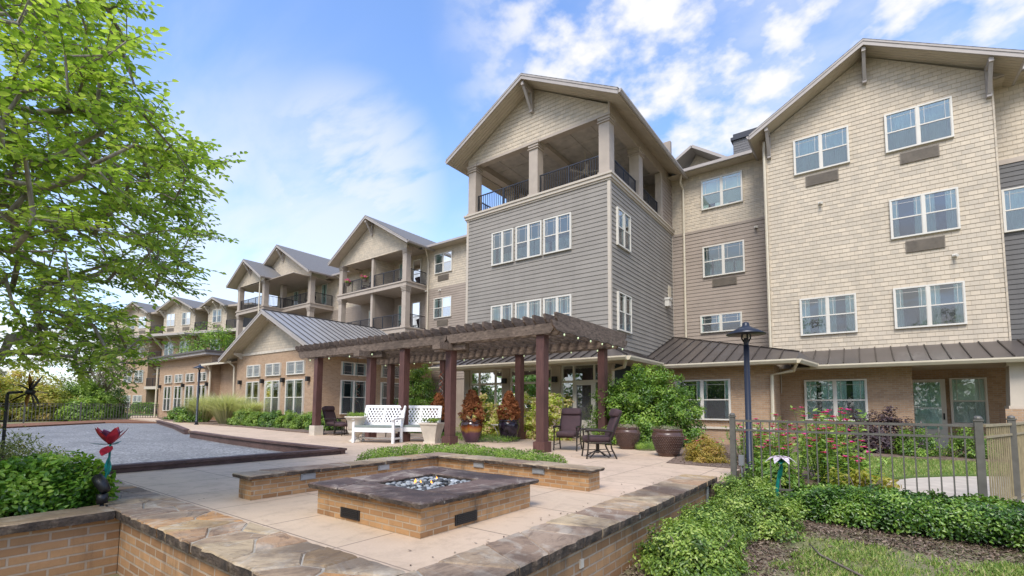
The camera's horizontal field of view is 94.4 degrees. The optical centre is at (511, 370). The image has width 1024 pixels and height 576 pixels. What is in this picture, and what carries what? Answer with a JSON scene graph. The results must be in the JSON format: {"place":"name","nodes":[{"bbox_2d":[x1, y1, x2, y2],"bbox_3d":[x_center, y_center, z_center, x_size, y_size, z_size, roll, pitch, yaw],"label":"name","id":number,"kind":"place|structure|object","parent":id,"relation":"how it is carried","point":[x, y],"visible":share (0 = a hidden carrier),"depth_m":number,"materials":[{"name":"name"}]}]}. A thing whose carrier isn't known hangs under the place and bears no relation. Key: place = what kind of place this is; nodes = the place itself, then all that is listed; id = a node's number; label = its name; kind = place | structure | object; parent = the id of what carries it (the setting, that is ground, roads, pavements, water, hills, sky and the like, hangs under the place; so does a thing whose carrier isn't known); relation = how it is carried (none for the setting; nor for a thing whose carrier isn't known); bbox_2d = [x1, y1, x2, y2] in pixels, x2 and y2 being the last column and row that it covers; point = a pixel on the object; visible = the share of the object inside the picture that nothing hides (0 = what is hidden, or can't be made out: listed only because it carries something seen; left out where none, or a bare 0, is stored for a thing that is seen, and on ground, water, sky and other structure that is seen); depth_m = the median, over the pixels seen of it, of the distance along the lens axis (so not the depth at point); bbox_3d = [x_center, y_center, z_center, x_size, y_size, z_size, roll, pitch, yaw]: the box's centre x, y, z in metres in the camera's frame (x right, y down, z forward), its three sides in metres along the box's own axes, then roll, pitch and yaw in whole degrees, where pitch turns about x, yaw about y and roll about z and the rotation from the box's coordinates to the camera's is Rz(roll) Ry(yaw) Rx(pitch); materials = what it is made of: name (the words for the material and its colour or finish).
{"place":"outdoors","nodes":[
{"label":"outdoors","id":0,"kind":"place"},
{"bbox_2d":[115,413,156,417],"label":"lawn","id":1,"kind":"structure","parent":0,"point":[142,414],"depth_m":48.19,"materials":[{"name":"plant"}]},
{"bbox_2d":[169,322,235,353],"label":"tree","id":2,"kind":"object","parent":1,"relation":"on","point":[225,341],"visible":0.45,"depth_m":51.29,"materials":[{"name":"green plant"}]},
{"bbox_2d":[0,423,279,465],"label":"gravel court","id":3,"kind":"object","parent":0,"point":[145,442],"visible":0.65,"depth_m":14.67,"materials":[{"name":"grey gravel"}]},
{"bbox_2d":[104,448,345,473],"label":"timber kerb","id":4,"kind":"structure","parent":3,"relation":"on","point":[151,466],"depth_m":8.83,"materials":[{"name":"wood"}]},
{"bbox_2d":[189,431,346,453],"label":"timber kerb","id":5,"kind":"structure","parent":3,"relation":"on","point":[280,446],"depth_m":13.42,"materials":[{"name":"wood"}]},
{"bbox_2d":[178,392,222,421],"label":"fountain grass","id":6,"kind":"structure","parent":0,"point":[191,405],"depth_m":29.04,"materials":[{"name":"plant"}]},
{"bbox_2d":[197,391,257,423],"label":"fountain grass","id":7,"kind":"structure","parent":0,"point":[221,411],"depth_m":26.56,"materials":[{"name":"plant"}]},
{"bbox_2d":[109,415,740,572],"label":"patio","id":8,"kind":"structure","parent":0,"point":[216,487],"depth_m":6.05,"materials":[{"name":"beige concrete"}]},
{"bbox_2d":[157,417,348,435],"bbox_3d":[-17.647,3.207,29.120,31.687,0.100,3.433,-3,-6,40],"label":"annex bed","id":9,"kind":"object","parent":8,"relation":"on","point":[328,432],"visible":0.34,"depth_m":21.89,"materials":[{"name":"brown soil"}]},
{"bbox_2d":[351,405,405,443],"bbox_3d":[-4.091,1.630,14.618,1.396,1.138,0.884,-1,-4,13],"label":"garden bench","id":10,"kind":"object","parent":8,"relation":"on","point":[383,425],"visible":0.98,"depth_m":14.72,"materials":[{"name":"white paint"}]},
{"bbox_2d":[393,363,438,432],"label":"round shrub","id":11,"kind":"object","parent":8,"relation":"on","point":[424,387],"visible":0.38,"depth_m":20.28,"materials":[{"name":"green plant"}]},
{"bbox_2d":[392,405,441,437],"bbox_3d":[-3.009,1.675,15.116,1.396,1.138,0.884,0,-4,7],"label":"garden bench","id":12,"kind":"object","parent":8,"relation":"on","point":[411,426],"visible":0.49,"depth_m":15.41,"materials":[{"name":"white paint"}]},
{"bbox_2d":[232,452,604,500],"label":"seat wall","id":13,"kind":"structure","parent":8,"relation":"on","point":[266,483],"depth_m":6.59,"materials":[{"name":"stone"}]},
{"bbox_2d":[308,466,538,538],"bbox_3d":[-0.908,1.346,5.121,1.714,0.356,1.803,-3,-5,36],"label":"fire pit","id":14,"kind":"object","parent":8,"relation":"on","point":[422,503],"visible":1,"depth_m":4.61,"materials":[{"name":"beige brick"}]},
{"bbox_2d":[418,422,443,443],"bbox_3d":[-2.437,1.888,14.457,0.619,0.621,0.619,-1,-5,17],"label":"square planter","id":15,"kind":"object","parent":8,"relation":"on","point":[431,432],"visible":0.93,"depth_m":14.26,"materials":[{"name":"beige stone"}]},
{"bbox_2d":[354,443,565,462],"bbox_3d":[-0.771,1.517,8.178,3.511,0.525,1.701,0,-4,7],"label":"hedge strip","id":16,"kind":"object","parent":8,"relation":"on","point":[496,452],"visible":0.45,"depth_m":8.06,"materials":[{"name":"green plant"}]},
{"bbox_2d":[295,312,627,452],"bbox_3d":[-2.539,0.608,16.490,11.961,3.480,4.609,-3,-5,36],"label":"pergola","id":17,"kind":"object","parent":8,"relation":"on","point":[540,336],"visible":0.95,"depth_m":14.72,"materials":[{"name":"red wood"}]},
{"bbox_2d":[460,419,482,442],"bbox_3d":[-1.273,1.886,14.903,0.715,0.710,0.715,-3,-5,36],"label":"glazed pot","id":18,"kind":"object","parent":8,"relation":"on","point":[471,431],"visible":0.91,"depth_m":14.64,"materials":[{"name":"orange ceramic"}]},
{"bbox_2d":[458,389,485,423],"bbox_3d":[-1.245,1.125,14.952,0.915,1.114,0.886,-3,-5,36],"label":"potted conifer","id":19,"kind":"object","parent":18,"relation":"in","point":[471,400],"visible":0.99,"depth_m":14.79,"materials":[{"name":"orange plant"}]},
{"bbox_2d":[458,392,498,434],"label":"hydrangea","id":20,"kind":"object","parent":8,"relation":"on","point":[488,426],"visible":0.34,"depth_m":18.05,"materials":[{"name":"yellow plant"}]},
{"bbox_2d":[498,419,518,441],"bbox_3d":[-0.107,1.944,15.467,0.702,0.697,0.702,-3,-5,36],"label":"glazed pot","id":21,"kind":"object","parent":8,"relation":"on","point":[507,428],"visible":0.84,"depth_m":15.20,"materials":[{"name":"blue ceramic"}]},
{"bbox_2d":[496,390,520,422],"bbox_3d":[-0.087,1.186,15.543,0.814,1.128,0.835,-1,-5,16],"label":"potted conifer","id":22,"kind":"object","parent":21,"relation":"in","point":[510,403],"visible":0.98,"depth_m":15.34,"materials":[{"name":"orange plant"}]},
{"bbox_2d":[493,391,535,438],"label":"hydrangea","id":23,"kind":"object","parent":8,"relation":"on","point":[528,420],"visible":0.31,"depth_m":17.44,"materials":[{"name":"green plant"}]},
{"bbox_2d":[527,392,574,440],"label":"hydrangea","id":24,"kind":"object","parent":8,"relation":"on","point":[555,404],"visible":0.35,"depth_m":16.28,"materials":[{"name":"green plant"}]},
{"bbox_2d":[553,408,581,450],"bbox_3d":[1.498,1.535,12.536,0.665,1.104,0.862,-1,-5,21],"label":"patio chair","id":25,"kind":"object","parent":8,"relation":"on","point":[570,423],"visible":0.99,"depth_m":12.69,"materials":[{"name":"brown fabric"}]},
{"bbox_2d":[580,408,621,458],"bbox_3d":[2.003,1.395,10.637,0.862,1.104,0.665,1,-4,-1],"label":"patio chair","id":26,"kind":"object","parent":8,"relation":"on","point":[615,414],"visible":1,"depth_m":10.41,"materials":[{"name":"brown fabric"}]},
{"bbox_2d":[615,426,640,448],"bbox_3d":[3.153,1.826,12.929,0.714,0.598,0.713,-3,-5,36],"label":"beaded pot","id":27,"kind":"object","parent":8,"relation":"on","point":[627,438],"visible":0.92,"depth_m":12.68,"materials":[{"name":"brown ceramic"}]},
{"bbox_2d":[581,363,709,447],"bbox_3d":[4.016,1.037,14.812,4.099,2.624,3.216,-3,-5,36],"label":"round shrub","id":28,"kind":"object","parent":8,"relation":"on","point":[641,411],"visible":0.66,"depth_m":14.09,"materials":[{"name":"green plant"}]},
{"bbox_2d":[651,428,684,456],"bbox_3d":[3.644,1.673,11.078,0.751,0.630,0.751,-3,-5,36],"label":"beaded pot","id":29,"kind":"object","parent":8,"relation":"on","point":[666,442],"visible":0.99,"depth_m":10.82,"materials":[{"name":"brown ceramic"}]},
{"bbox_2d":[0,418,1023,575],"bbox_3d":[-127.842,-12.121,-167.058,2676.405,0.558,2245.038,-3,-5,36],"label":"ground","id":30,"kind":"structure","parent":0,"point":[799,544],"depth_m":5.10,"materials":[{"name":"soil"}]},
{"bbox_2d":[0,362,82,421],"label":"wild bush","id":31,"kind":"object","parent":30,"relation":"on","point":[57,394],"visible":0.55,"depth_m":36.93,"materials":[{"name":"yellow plant"}]},
{"bbox_2d":[0,505,119,575],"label":"planter wall","id":32,"kind":"structure","parent":30,"relation":"on","point":[82,541],"depth_m":4.50,"materials":[{"name":"beige brick"}]},
{"bbox_2d":[91,474,110,505],"bbox_3d":[-4.306,1.288,4.958,0.204,0.416,0.115,-1,-5,23],"label":"garden spotlight","id":33,"kind":"object","parent":32,"relation":"on","point":[101,484],"visible":0.86,"depth_m":4.93,"materials":[{"name":"metal"}]},
{"bbox_2d":[0,419,155,428],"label":"mulch bed","id":34,"kind":"object","parent":30,"relation":"on","point":[41,424],"visible":0.53,"depth_m":28.65,"materials":[{"name":"soil"}]},
{"bbox_2d":[0,402,158,422],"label":"fence","id":35,"kind":"object","parent":30,"relation":"on","point":[56,419],"visible":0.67,"depth_m":33.63,"materials":[{"name":"grey metal"}]},
{"bbox_2d":[53,397,111,420],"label":"wild bush","id":36,"kind":"object","parent":30,"relation":"on","point":[91,411],"visible":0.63,"depth_m":37.31,"materials":[{"name":"green plant"}]},
{"bbox_2d":[11,318,159,395],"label":"crape myrtle","id":37,"kind":"object","parent":30,"relation":"on","point":[103,380],"visible":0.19,"depth_m":43.97,"materials":[{"name":"green plant"}]},
{"bbox_2d":[54,374,120,419],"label":"wild bush","id":38,"kind":"object","parent":30,"relation":"on","point":[94,393],"visible":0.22,"depth_m":40.95,"materials":[{"name":"green plant"}]},
{"bbox_2d":[77,379,130,417],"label":"wild bush","id":39,"kind":"object","parent":30,"relation":"on","point":[118,396],"visible":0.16,"depth_m":47.77,"materials":[{"name":"green plant"}]},
{"bbox_2d":[106,297,273,412],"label":"apartment wing","id":40,"kind":"structure","parent":30,"relation":"on","point":[175,319],"depth_m":58.65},
{"bbox_2d":[69,480,404,575],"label":"retaining wall","id":41,"kind":"structure","parent":30,"relation":"on","point":[162,535],"depth_m":3.90,"materials":[{"name":"beige stone"}]},
{"bbox_2d":[149,309,439,422],"bbox_3d":[-18.100,0.448,36.147,26.532,7.095,9.595,-3,-5,36],"label":"brick annex","id":42,"kind":"object","parent":30,"relation":"on","point":[259,358],"visible":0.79,"depth_m":29.18,"materials":[{"name":"beige brick"}]},
{"bbox_2d":[263,380,280,412],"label":"window","id":43,"kind":"structure","parent":42,"relation":"in","point":[272,389],"depth_m":28.28,"materials":[{"name":"glass"}]},
{"bbox_2d":[284,379,304,415],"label":"window","id":44,"kind":"structure","parent":42,"relation":"in","point":[294,388],"depth_m":26.77,"materials":[{"name":"glass"}]},
{"bbox_2d":[339,380,365,413],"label":"window","id":45,"kind":"structure","parent":42,"relation":"in","point":[347,393],"depth_m":27.61,"materials":[{"name":"glass"}]},
{"bbox_2d":[341,361,366,376],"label":"window","id":46,"kind":"structure","parent":42,"relation":"in","point":[347,368],"depth_m":27.72,"materials":[{"name":"glass"}]},
{"bbox_2d":[399,474,730,575],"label":"retaining wall","id":47,"kind":"structure","parent":30,"relation":"on","point":[601,539],"depth_m":4.24,"materials":[{"name":"beige stone"}]},
{"bbox_2d":[226,38,1023,454],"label":"apartment building","id":48,"kind":"structure","parent":30,"relation":"on","point":[844,230],"depth_m":18.64,"materials":[{"name":"grey"}]},
{"bbox_2d":[433,296,451,318],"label":"window","id":49,"kind":"structure","parent":48,"relation":"in","point":[443,305],"depth_m":33.77,"materials":[{"name":"glass"}]},
{"bbox_2d":[434,250,452,274],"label":"window","id":50,"kind":"structure","parent":48,"relation":"in","point":[443,262],"depth_m":34.02,"materials":[{"name":"glass"}]},
{"bbox_2d":[470,369,501,419],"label":"window","id":51,"kind":"structure","parent":48,"relation":"in","point":[488,381],"depth_m":20.85,"materials":[{"name":"glass"}]},
{"bbox_2d":[491,228,513,265],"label":"window","id":52,"kind":"structure","parent":48,"relation":"in","point":[502,244],"depth_m":20.74,"materials":[{"name":"glass"}]},
{"bbox_2d":[491,303,513,322],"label":"window","id":53,"kind":"structure","parent":48,"relation":"in","point":[498,312],"depth_m":20.53,"materials":[{"name":"glass"}]},
{"bbox_2d":[515,299,541,318],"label":"window","id":54,"kind":"structure","parent":48,"relation":"in","point":[529,308],"depth_m":19.69,"materials":[{"name":"glass"}]},
{"bbox_2d":[515,220,542,260],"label":"window","id":55,"kind":"structure","parent":48,"relation":"in","point":[528,237],"depth_m":19.92,"materials":[{"name":"glass"}]},
{"bbox_2d":[510,366,550,417],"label":"window","id":56,"kind":"structure","parent":48,"relation":"in","point":[529,372],"depth_m":19.57,"materials":[{"name":"glass"}]},
{"bbox_2d":[543,212,571,254],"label":"window","id":57,"kind":"structure","parent":48,"relation":"in","point":[557,230],"depth_m":19.08,"materials":[{"name":"glass"}]},
{"bbox_2d":[543,294,571,315],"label":"window","id":58,"kind":"structure","parent":48,"relation":"in","point":[560,304],"depth_m":18.84,"materials":[{"name":"glass"}]},
{"bbox_2d":[561,364,597,435],"bbox_3d":[2.740,1.101,18.051,1.930,2.770,0.122,-3,-5,36],"label":"window","id":59,"kind":"structure","parent":48,"relation":"in","point":[574,380],"depth_m":18.25,"materials":[{"name":"white paint"}]},
{"bbox_2d":[616,206,630,252],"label":"window","id":60,"kind":"structure","parent":48,"relation":"in","point":[623,220],"depth_m":18.61,"materials":[{"name":"glass"}]},
{"bbox_2d":[617,291,631,333],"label":"window","id":61,"kind":"structure","parent":48,"relation":"in","point":[624,305],"depth_m":18.36,"materials":[{"name":"white paint"}]},
{"bbox_2d":[675,379,730,419],"bbox_3d":[7.365,1.118,18.346,2.050,1.550,0.100,-3,-5,36],"label":"window","id":62,"kind":"structure","parent":48,"relation":"in","point":[714,394],"depth_m":18.14,"materials":[{"name":"glass"}]},
{"bbox_2d":[700,311,742,333],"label":"window","id":63,"kind":"structure","parent":48,"relation":"in","point":[733,321],"depth_m":22.06,"materials":[{"name":"glass"}]},
{"bbox_2d":[701,170,742,210],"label":"window","id":64,"kind":"structure","parent":48,"relation":"in","point":[727,189],"depth_m":22.42,"materials":[{"name":"glass"}]},
{"bbox_2d":[702,240,744,277],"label":"window","id":65,"kind":"structure","parent":48,"relation":"in","point":[725,258],"depth_m":22.17,"materials":[{"name":"glass"}]},
{"bbox_2d":[793,125,849,175],"bbox_3d":[12.340,-8.773,18.948,1.860,1.480,0.100,-3,-5,36],"label":"window","id":66,"kind":"structure","parent":48,"relation":"in","point":[827,149],"depth_m":18.90,"materials":[{"name":"glass"}]},
{"bbox_2d":[799,293,857,335],"bbox_3d":[12.291,-2.167,18.448,1.840,1.490,0.100,-3,-5,36],"label":"window","id":67,"kind":"structure","parent":48,"relation":"in","point":[834,314],"depth_m":18.40,"materials":[{"name":"glass"}]},
{"bbox_2d":[804,379,868,420],"bbox_3d":[11.799,1.067,17.302,1.900,1.500,0.100,-3,-5,36],"label":"window","id":68,"kind":"structure","parent":48,"relation":"in","point":[851,394],"depth_m":17.27,"materials":[{"name":"glass"}]},
{"bbox_2d":[884,96,953,153],"bbox_3d":[14.718,-8.888,17.190,1.880,1.480,0.100,-3,-5,36],"label":"window","id":69,"kind":"structure","parent":48,"relation":"in","point":[930,122],"depth_m":17.14,"materials":[{"name":"glass"}]},
{"bbox_2d":[889,187,960,239],"bbox_3d":[14.706,-5.598,16.932,1.870,1.480,0.100,-3,-5,36],"label":"window","id":70,"kind":"structure","parent":48,"relation":"in","point":[935,211],"depth_m":16.88,"materials":[{"name":"glass"}]},
{"bbox_2d":[893,281,967,328],"bbox_3d":[14.673,-2.292,16.687,1.910,1.490,0.100,-3,-5,36],"label":"window","id":71,"kind":"structure","parent":48,"relation":"in","point":[940,304],"depth_m":16.64,"materials":[{"name":"glass"}]},
{"bbox_2d":[912,379,948,447],"bbox_3d":[15.278,1.562,17.404,1.030,2.500,0.130,-3,-5,36],"label":"patio door","id":72,"kind":"structure","parent":48,"relation":"in","point":[929,395],"depth_m":17.34,"materials":[{"name":"white paint"}]},
{"bbox_2d":[949,377,989,423],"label":"window","id":73,"kind":"structure","parent":48,"relation":"in","point":[968,396],"depth_m":16.79,"materials":[{"name":"glass"}]},
{"bbox_2d":[1001,186,1023,232],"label":"window","id":74,"kind":"structure","parent":48,"relation":"in","point":[1012,199],"depth_m":16.29,"materials":[{"name":"glass"}]},
{"bbox_2d":[629,516,758,575],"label":"rounded shrub","id":75,"kind":"object","parent":30,"relation":"on","point":[680,547],"visible":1,"depth_m":4.39,"materials":[{"name":"green plant"}]},
{"bbox_2d":[665,499,756,552],"bbox_3d":[2.174,1.763,5.422,0.968,0.568,0.950,2,-4,-14],"label":"rounded shrub","id":76,"kind":"object","parent":30,"relation":"on","point":[719,516],"visible":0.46,"depth_m":5.25,"materials":[{"name":"green plant"}]},
{"bbox_2d":[726,322,765,481],"bbox_3d":[4.204,0.530,8.445,0.660,2.840,0.660,-3,-5,36],"label":"street lamp","id":77,"kind":"object","parent":30,"relation":"on","point":[745,331],"visible":0.86,"depth_m":8.40,"materials":[{"name":"black metal"}]},
{"bbox_2d":[708,471,790,514],"bbox_3d":[3.454,1.795,6.961,1.212,0.614,1.274,-3,-5,36],"label":"rounded shrub","id":78,"kind":"object","parent":30,"relation":"on","point":[720,490],"visible":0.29,"depth_m":6.93,"materials":[{"name":"green plant"}]},
{"bbox_2d":[711,478,806,542],"bbox_3d":[3.025,1.717,5.978,1.203,0.692,1.356,-3,-5,36],"label":"rounded shrub","id":79,"kind":"object","parent":30,"relation":"on","point":[756,510],"visible":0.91,"depth_m":5.74,"materials":[{"name":"green plant"}]},
{"bbox_2d":[667,447,866,487],"bbox_3d":[5.537,2.122,10.726,3.585,0.310,5.922,-1,-5,22],"label":"flower bed","id":80,"kind":"object","parent":30,"relation":"on","point":[677,459],"visible":0.17,"depth_m":9.50,"materials":[{"name":"brown soil"}]},
{"bbox_2d":[681,433,729,463],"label":"golden shrub","id":81,"kind":"object","parent":80,"relation":"on","point":[711,454],"visible":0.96,"depth_m":9.87,"materials":[{"name":"yellow plant"}]},
{"bbox_2d":[741,413,793,462],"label":"zinnia clump","id":82,"kind":"object","parent":80,"relation":"on","point":[757,437],"visible":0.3,"depth_m":9.62,"materials":[{"name":"green plant"}]},
{"bbox_2d":[753,425,812,478],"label":"zinnia clump","id":83,"kind":"object","parent":80,"relation":"on","point":[783,452],"visible":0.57,"depth_m":8.22,"materials":[{"name":"green plant"}]},
{"bbox_2d":[790,408,855,483],"bbox_3d":[5.374,1.367,8.210,0.978,1.429,0.719,-3,-5,36],"label":"zinnia clump","id":84,"kind":"object","parent":80,"relation":"on","point":[822,470],"visible":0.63,"depth_m":8.14,"materials":[{"name":"green plant"}]},
{"bbox_2d":[807,407,866,479],"bbox_3d":[5.875,1.377,8.595,0.657,1.443,1.014,2,-5,-25],"label":"zinnia clump","id":85,"kind":"object","parent":80,"relation":"on","point":[861,429],"visible":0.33,"depth_m":8.43,"materials":[{"name":"green plant"}]},
{"bbox_2d":[814,436,894,485],"bbox_3d":[5.564,1.539,7.712,1.119,0.918,0.825,-3,-5,36],"label":"zinnia clump","id":86,"kind":"object","parent":80,"relation":"on","point":[864,462],"visible":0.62,"depth_m":7.75,"materials":[{"name":"green plant"}]},
{"bbox_2d":[743,452,805,489],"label":"leafy plant","id":87,"kind":"object","parent":30,"relation":"on","point":[784,480],"visible":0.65,"depth_m":7.86,"materials":[{"name":"green plant"}]},
{"bbox_2d":[622,508,1023,575],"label":"bark chips","id":88,"kind":"object","parent":30,"relation":"on","point":[892,539],"visible":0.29,"depth_m":5.22,"materials":[{"name":"wood"}]},
{"bbox_2d":[694,444,1005,462],"bbox_3d":[12.026,2.562,13.976,16.995,0.120,6.204,-2,-5,25],"label":"wall bed","id":89,"kind":"object","parent":30,"relation":"on","point":[896,455],"visible":0.05,"depth_m":13.98,"materials":[{"name":"brown soil"}]},
{"bbox_2d":[840,405,924,453],"bbox_3d":[11.711,1.888,15.200,2.382,1.555,1.998,-3,-5,36],"label":"plum shrub","id":90,"kind":"object","parent":89,"relation":"on","point":[874,441],"visible":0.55,"depth_m":14.91,"materials":[{"name":"purple plant"}]},
{"bbox_2d":[882,426,946,456],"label":"boxwood","id":91,"kind":"object","parent":89,"relation":"on","point":[920,452],"visible":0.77,"depth_m":13.90,"materials":[{"name":"green plant"}]},
{"bbox_2d":[938,427,1003,458],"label":"boxwood","id":92,"kind":"object","parent":89,"relation":"on","point":[958,444],"visible":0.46,"depth_m":13.55,"materials":[{"name":"green plant"}]},
{"bbox_2d":[728,413,987,497],"bbox_3d":[4.817,1.323,6.925,3.030,1.380,0.100,-3,-5,36],"label":"metal fence","id":93,"kind":"object","parent":30,"relation":"on","point":[978,436],"visible":0.87,"depth_m":6.69,"materials":[{"name":"grey metal"}]},
{"bbox_2d":[815,466,901,491],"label":"leafy plant","id":94,"kind":"object","parent":30,"relation":"on","point":[854,480],"visible":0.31,"depth_m":7.38,"materials":[{"name":"yellow plant"}]},
{"bbox_2d":[768,533,1023,575],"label":"grass","id":95,"kind":"structure","parent":30,"relation":"on","point":[1007,567],"depth_m":4.67,"materials":[{"name":"green plant"}]},
{"bbox_2d":[781,481,1023,552],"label":"clipped hedge","id":96,"kind":"object","parent":30,"relation":"on","point":[984,518],"visible":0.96,"depth_m":5.64,"materials":[{"name":"green plant"}]},
{"bbox_2d":[983,415,1023,502],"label":"metal fence","id":97,"kind":"object","parent":30,"relation":"on","point":[1012,430],"visible":0.84,"depth_m":6.75,"materials":[{"name":"grey metal"}]},
{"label":"planter soil","id":98,"kind":"structure","parent":30,"relation":"on","visible":0},
{"bbox_2d":[0,373,48,456],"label":"wind spinner","id":99,"kind":"object","parent":98,"relation":"on","point":[29,391],"visible":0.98,"depth_m":5.56,"materials":[{"name":"black metal"}]},
{"bbox_2d":[0,424,75,491],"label":"wispy shrub","id":100,"kind":"object","parent":98,"relation":"on","point":[8,447],"visible":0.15,"depth_m":5.67,"materials":[{"name":"green plant"}]},
{"bbox_2d":[0,449,121,517],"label":"glossy hedge","id":101,"kind":"object","parent":98,"relation":"on","point":[41,483],"visible":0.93,"depth_m":4.81,"materials":[{"name":"green plant"}]},
{"bbox_2d":[92,427,127,504],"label":"metal flower","id":102,"kind":"object","parent":98,"relation":"on","point":[111,437],"visible":0.96,"depth_m":5.12,"materials":[{"name":"red metal"}]},
{"bbox_2d":[0,0,247,410],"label":"shade tree","id":103,"kind":"object","parent":98,"relation":"on","point":[20,201],"visible":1,"depth_m":4.92,"materials":[{"name":"green plant"}]},
{"bbox_2d":[0,0,1023,389],"label":"sky","id":104,"kind":"structure","parent":0,"point":[343,112],"materials":[{"name":"blue"}]},
{"bbox_2d":[790,452,1008,481],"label":"lawn","id":105,"kind":"structure","parent":0,"point":[898,477],"depth_m":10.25,"materials":[{"name":"plant"}]},
{"bbox_2d":[888,476,1023,502],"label":"walk","id":106,"kind":"structure","parent":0,"point":[948,485],"depth_m":8.71,"materials":[{"name":"concrete"}]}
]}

